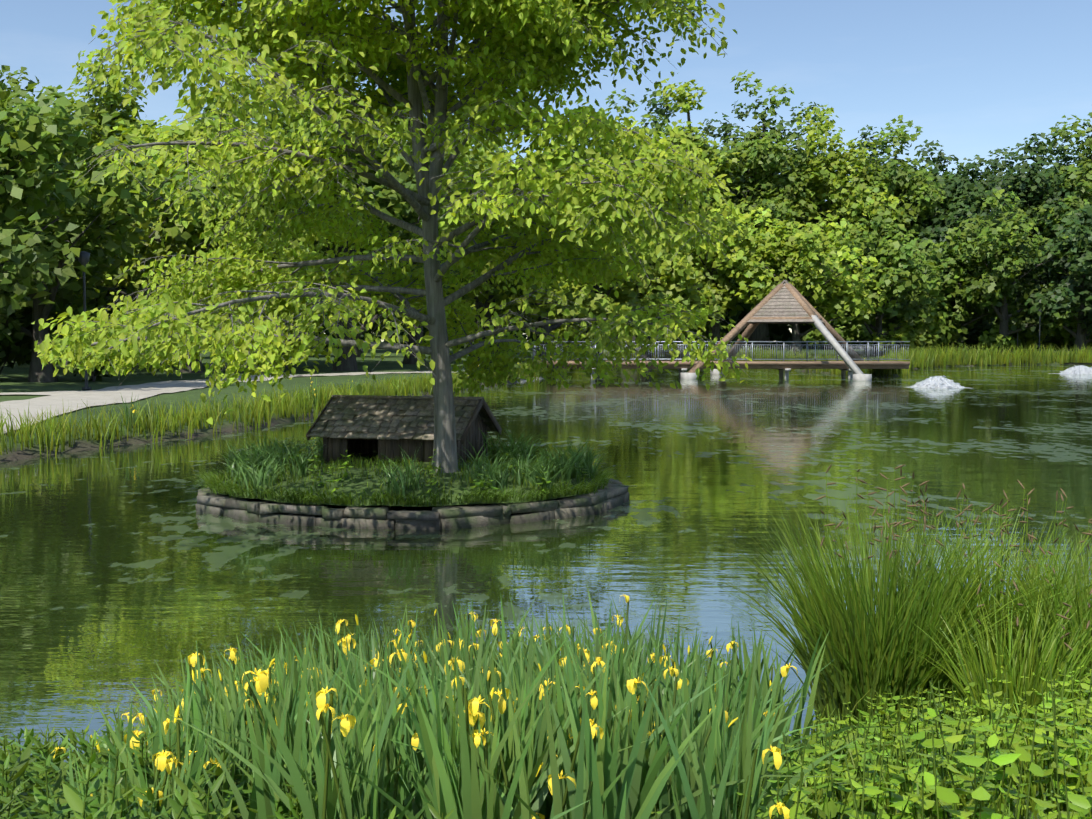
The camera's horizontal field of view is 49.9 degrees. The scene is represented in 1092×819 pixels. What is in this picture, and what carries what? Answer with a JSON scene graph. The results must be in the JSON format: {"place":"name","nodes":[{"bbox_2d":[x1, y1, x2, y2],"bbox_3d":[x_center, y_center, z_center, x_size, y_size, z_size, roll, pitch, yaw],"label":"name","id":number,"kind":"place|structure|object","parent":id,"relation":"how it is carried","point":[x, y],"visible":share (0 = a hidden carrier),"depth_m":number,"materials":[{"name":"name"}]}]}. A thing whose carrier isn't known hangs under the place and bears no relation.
{"place":"outdoors","nodes":[
{"label":"outdoors","id":0,"kind":"place"},
{"bbox_2d":[0,369,551,432],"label":"foot path","id":1,"kind":"structure","parent":0,"point":[65,400],"depth_m":31.61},
{"bbox_2d":[195,478,629,529],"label":"retaining wall","id":2,"kind":"structure","parent":0,"point":[435,518],"depth_m":13.66,"materials":[{"name":"grey stone"}]},
{"bbox_2d":[306,397,501,463],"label":"duck house walls","id":3,"kind":"structure","parent":2,"relation":"on","point":[334,449],"depth_m":16.01,"materials":[{"name":"brown wood"}]},
{"bbox_2d":[307,395,496,440],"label":"duck house roof","id":4,"kind":"structure","parent":3,"relation":"on","point":[379,417],"depth_m":16.00,"materials":[{"name":"wood"}]},
{"bbox_2d":[225,431,588,494],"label":"island herbs","id":5,"kind":"object","parent":2,"relation":"on","point":[480,484],"visible":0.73,"depth_m":14.34,"materials":[{"name":"green plant"}]},
{"bbox_2d":[216,459,598,506],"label":"island top","id":6,"kind":"structure","parent":2,"relation":"on","point":[359,485],"depth_m":14.11,"materials":[{"name":"green plant"}]},
{"bbox_2d":[31,0,754,472],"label":"island tree","id":7,"kind":"object","parent":6,"relation":"on","point":[531,24],"depth_m":13.34,"materials":[{"name":"green plant"}]},
{"bbox_2d":[188,451,621,506],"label":"island grass","id":8,"kind":"structure","parent":6,"relation":"on","point":[212,481],"depth_m":14.14,"materials":[{"name":"green plant"}]},
{"bbox_2d":[0,364,1091,762],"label":"water","id":9,"kind":"structure","parent":0,"point":[124,570],"depth_m":13.21,"materials":[{"name":"green liquid"}]},
{"bbox_2d":[0,585,915,818],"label":"iris","id":10,"kind":"object","parent":9,"relation":"on","point":[624,767],"depth_m":3.15,"materials":[{"name":"green plant"}]},
{"bbox_2d":[120,356,889,498],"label":"plants","id":11,"kind":"object","parent":9,"relation":"on","point":[563,468],"depth_m":14.69,"materials":[{"name":"green plant"}]},
{"bbox_2d":[0,342,1091,456],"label":"bank reeds","id":12,"kind":"object","parent":9,"relation":"on","point":[289,404],"visible":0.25,"depth_m":32.19,"materials":[{"name":"green plant"}]},
{"bbox_2d":[591,315,871,380],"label":"concrete supports","id":13,"kind":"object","parent":9,"relation":"in","point":[855,373],"visible":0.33,"depth_m":65.87,"materials":[{"name":"grey concrete"}]},
{"bbox_2d":[670,469,1091,750],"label":"sedge tussocks","id":14,"kind":"object","parent":9,"relation":"on","point":[915,632],"visible":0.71,"depth_m":5.89,"materials":[{"name":"green plant"}]},
{"bbox_2d":[815,464,1091,650],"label":"grass seed heads","id":15,"kind":"object","parent":14,"relation":"attached to","point":[966,537],"visible":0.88,"depth_m":6.15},
{"bbox_2d":[910,375,967,387],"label":"fountain","id":16,"kind":"object","parent":9,"relation":"in","point":[937,382],"visible":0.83,"depth_m":53.84,"materials":[{"name":"liquid"}]},
{"bbox_2d":[1048,365,1091,373],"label":"fountain","id":17,"kind":"object","parent":9,"relation":"in","point":[1081,369],"visible":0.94,"depth_m":76.34,"materials":[{"name":"liquid"}]},
{"bbox_2d":[0,347,1091,818],"bbox_3d":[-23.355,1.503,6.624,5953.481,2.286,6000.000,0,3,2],"label":"ground","id":18,"kind":"structure","parent":0,"point":[14,379],"depth_m":38.84,"materials":[{"name":"green plant"}]},
{"bbox_2d":[77,251,90,389],"bbox_3d":[-14.490,-2.733,36.880,0.400,4.460,0.400,0,3,2],"label":"lamp post","id":19,"kind":"object","parent":18,"relation":"on","point":[83,257],"visible":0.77,"depth_m":36.78,"materials":[{"name":"metal"}]},
{"bbox_2d":[0,704,453,818],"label":"ground cover plants","id":20,"kind":"object","parent":18,"relation":"on","point":[70,799],"visible":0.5,"depth_m":3.00,"materials":[{"name":"green plant"}]},
{"bbox_2d":[131,383,582,496],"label":"bank stalks","id":21,"kind":"object","parent":18,"relation":"on","point":[346,464],"visible":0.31,"depth_m":14.88,"materials":[{"name":"green plant"}]},
{"bbox_2d":[0,75,1091,382],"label":"tree","id":22,"kind":"object","parent":18,"relation":"on","point":[962,187],"depth_m":131.98,"materials":[{"name":"green plant"}]},
{"bbox_2d":[0,61,1091,381],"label":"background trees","id":23,"kind":"object","parent":22,"relation":"attached to","point":[42,185],"visible":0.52,"depth_m":110.31,"materials":[{"name":"green plant"}]},
{"bbox_2d":[23,48,1077,355],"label":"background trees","id":24,"kind":"object","parent":22,"relation":"attached to","point":[789,244],"visible":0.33,"depth_m":111.09,"materials":[{"name":"green plant"}]},
{"bbox_2d":[0,601,1091,818],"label":"plant stalks","id":25,"kind":"object","parent":18,"relation":"on","point":[327,736],"visible":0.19,"depth_m":3.41,"materials":[{"name":"green plant"}]},
{"bbox_2d":[0,691,1091,818],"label":"bank grass","id":26,"kind":"structure","parent":18,"relation":"on","point":[1036,786],"depth_m":3.90,"materials":[{"name":"green plant"}]},
{"bbox_2d":[539,283,909,372],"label":"pavilion frame","id":27,"kind":"object","parent":18,"relation":"on","point":[803,302],"visible":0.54,"depth_m":68.14,"materials":[{"name":"brown wood"}]},
{"bbox_2d":[533,341,909,360],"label":"bridge railing","id":28,"kind":"object","parent":27,"relation":"on","point":[807,351],"visible":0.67,"depth_m":68.31,"materials":[{"name":"grey metal"}]},
{"bbox_2d":[747,280,824,323],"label":"pavilion roof","id":29,"kind":"structure","parent":27,"relation":"on","point":[782,302],"depth_m":67.85,"materials":[{"name":"brown wood"}]},
{"bbox_2d":[651,653,1091,818],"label":"ground cover plants","id":30,"kind":"object","parent":18,"relation":"on","point":[948,797],"visible":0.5,"depth_m":3.71,"materials":[{"name":"green plant"}]},
{"bbox_2d":[1017,310,1041,351],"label":"posts","id":31,"kind":"object","parent":18,"relation":"on","point":[1039,330],"visible":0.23,"depth_m":116.17,"materials":[{"name":"metal"}]},
{"bbox_2d":[0,0,1091,341],"label":"sky","id":32,"kind":"structure","parent":0,"point":[978,77],"materials":[{"name":"blue"}]}
]}

